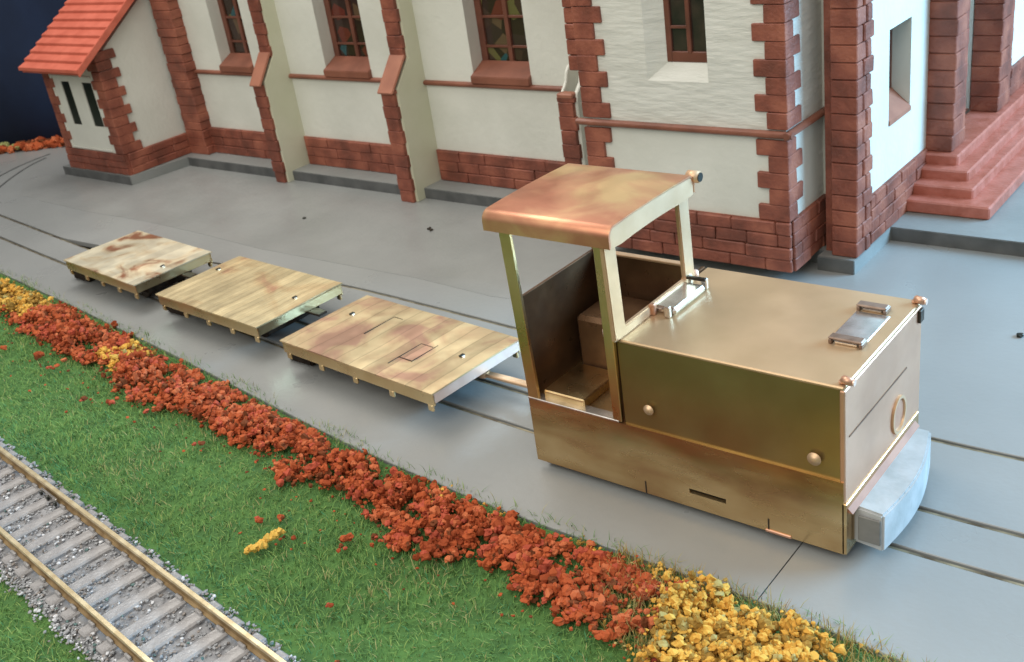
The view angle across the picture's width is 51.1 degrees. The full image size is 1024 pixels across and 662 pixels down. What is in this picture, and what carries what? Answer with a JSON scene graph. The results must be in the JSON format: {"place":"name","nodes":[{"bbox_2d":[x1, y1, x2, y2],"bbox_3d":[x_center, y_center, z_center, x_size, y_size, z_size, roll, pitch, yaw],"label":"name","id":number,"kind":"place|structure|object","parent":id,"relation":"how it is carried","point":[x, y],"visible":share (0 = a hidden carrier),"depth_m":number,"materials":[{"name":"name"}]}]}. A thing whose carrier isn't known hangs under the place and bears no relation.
{"place":"outdoors","nodes":[
{"label":"outdoors","id":0,"kind":"place"},
{"bbox_2d":[0,0,66,144],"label":"backdrop","id":1,"kind":"structure","parent":0,"point":[27,112],"depth_m":8.82,"materials":[{"name":"blue fabric"}]},
{"bbox_2d":[0,270,949,661],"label":"ground","id":2,"kind":"structure","parent":0,"point":[432,655],"depth_m":3.41,"materials":[{"name":"green plant"}]},
{"bbox_2d":[0,442,290,661],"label":"railway track","id":3,"kind":"structure","parent":2,"relation":"on","point":[118,640],"depth_m":3.34,"materials":[{"name":"silver metal"}]},
{"bbox_2d":[0,436,300,661],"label":"ballast","id":4,"kind":"structure","parent":2,"relation":"on","point":[35,602],"depth_m":3.35,"materials":[{"name":"grey gravel"}]},
{"bbox_2d":[244,527,285,554],"bbox_3d":[-0.788,0.669,3.417,0.146,0.049,0.047,-22,29,-25],"label":"yellow flower clump","id":5,"kind":"object","parent":2,"relation":"on","point":[276,533],"visible":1,"depth_m":3.41,"materials":[{"name":"yellow plant"}]},
{"bbox_2d":[0,286,709,661],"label":"red flower bed","id":6,"kind":"object","parent":2,"relation":"on","point":[526,550],"visible":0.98,"depth_m":3.53,"materials":[{"name":"plant"}]},
{"bbox_2d":[0,278,929,661],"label":"yellow flower bed","id":7,"kind":"object","parent":2,"relation":"on","point":[726,630],"visible":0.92,"depth_m":2.74,"materials":[{"name":"yellow plant"},{"name":"green leaves"}]},
{"bbox_2d":[0,146,1023,661],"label":"road","id":8,"kind":"structure","parent":0,"point":[916,608],"depth_m":3.75,"materials":[{"name":"grey paint"}]},
{"bbox_2d":[0,154,48,186],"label":"distant track","id":9,"kind":"structure","parent":8,"relation":"on","point":[21,170],"depth_m":8.40,"materials":[{"name":"grey metal"}]},
{"bbox_2d":[0,135,64,154],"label":"distant flower bed","id":10,"kind":"object","parent":8,"relation":"on","point":[38,143],"visible":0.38,"depth_m":8.93,"materials":[{"name":"orange plant"}]},
{"bbox_2d":[20,166,786,298],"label":"forecourt","id":11,"kind":"structure","parent":8,"relation":"on","point":[458,246],"depth_m":6.18,"materials":[{"name":"grey paint"}]},
{"bbox_2d":[0,216,1023,586],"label":"inset track","id":12,"kind":"structure","parent":8,"relation":"on","point":[532,432],"depth_m":3.84,"materials":[{"name":"grey metal"}]},
{"bbox_2d":[64,230,212,298],"bbox_3d":[-1.998,-0.339,5.723,0.964,0.165,0.455,16,35,41],"label":"flat wagon","id":13,"kind":"object","parent":12,"relation":"on","point":[145,264],"visible":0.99,"depth_m":5.58,"materials":[{"name":"beige wood"}]},
{"bbox_2d":[155,256,342,342],"bbox_3d":[-1.252,-0.139,5.078,1.014,0.165,0.495,15,35,40],"label":"flat wagon","id":14,"kind":"object","parent":12,"relation":"on","point":[255,298],"visible":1,"depth_m":4.95,"materials":[{"name":"beige wood"}]},
{"bbox_2d":[280,295,519,411],"bbox_3d":[-0.502,0.085,4.380,1.049,0.165,0.485,16,35,41],"label":"flat wagon","id":15,"kind":"object","parent":12,"relation":"on","point":[431,360],"visible":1,"depth_m":4.23,"materials":[{"name":"beige wood"}]},
{"bbox_2d":[479,163,930,554],"bbox_3d":[0.438,-0.013,3.398,1.710,0.932,0.597,13,33,37],"label":"locomotive","id":16,"kind":"object","parent":12,"relation":"on","point":[789,409],"visible":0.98,"depth_m":3.12,"materials":[{"name":"brown metal"}]},
{"bbox_2d":[63,108,1023,274],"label":"plinth plate","id":17,"kind":"object","parent":8,"relation":"on","point":[1000,230],"visible":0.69,"depth_m":5.07,"materials":[{"name":"grey concrete"}]},
{"bbox_2d":[212,263,1023,461],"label":"inset siding","id":18,"kind":"object","parent":8,"relation":"on","point":[515,329],"visible":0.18,"depth_m":4.69,"materials":[{"name":"grey metal"}]},
{"bbox_2d":[1016,333,1023,337],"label":"debris","id":19,"kind":"object","parent":8,"relation":"on","point":[1020,335],"visible":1,"depth_m":3.94,"materials":[{"name":"grey stone"}]},
{"bbox_2d":[18,0,1023,272],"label":"church","id":20,"kind":"structure","parent":0,"point":[798,134],"depth_m":5.34,"materials":[{"name":"paint"}]},
{"bbox_2d":[217,0,253,72],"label":"window","id":21,"kind":"structure","parent":20,"relation":"in","point":[239,60],"depth_m":7.21,"materials":[{"name":"multicoloured glass"}]},
{"bbox_2d":[323,0,371,78],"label":"window","id":22,"kind":"structure","parent":20,"relation":"in","point":[350,60],"depth_m":6.55,"materials":[{"name":"multicoloured glass"}]},
{"bbox_2d":[471,0,531,85],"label":"window","id":23,"kind":"structure","parent":20,"relation":"in","point":[500,23],"depth_m":5.81,"materials":[{"name":"multicoloured glass"}]}
]}

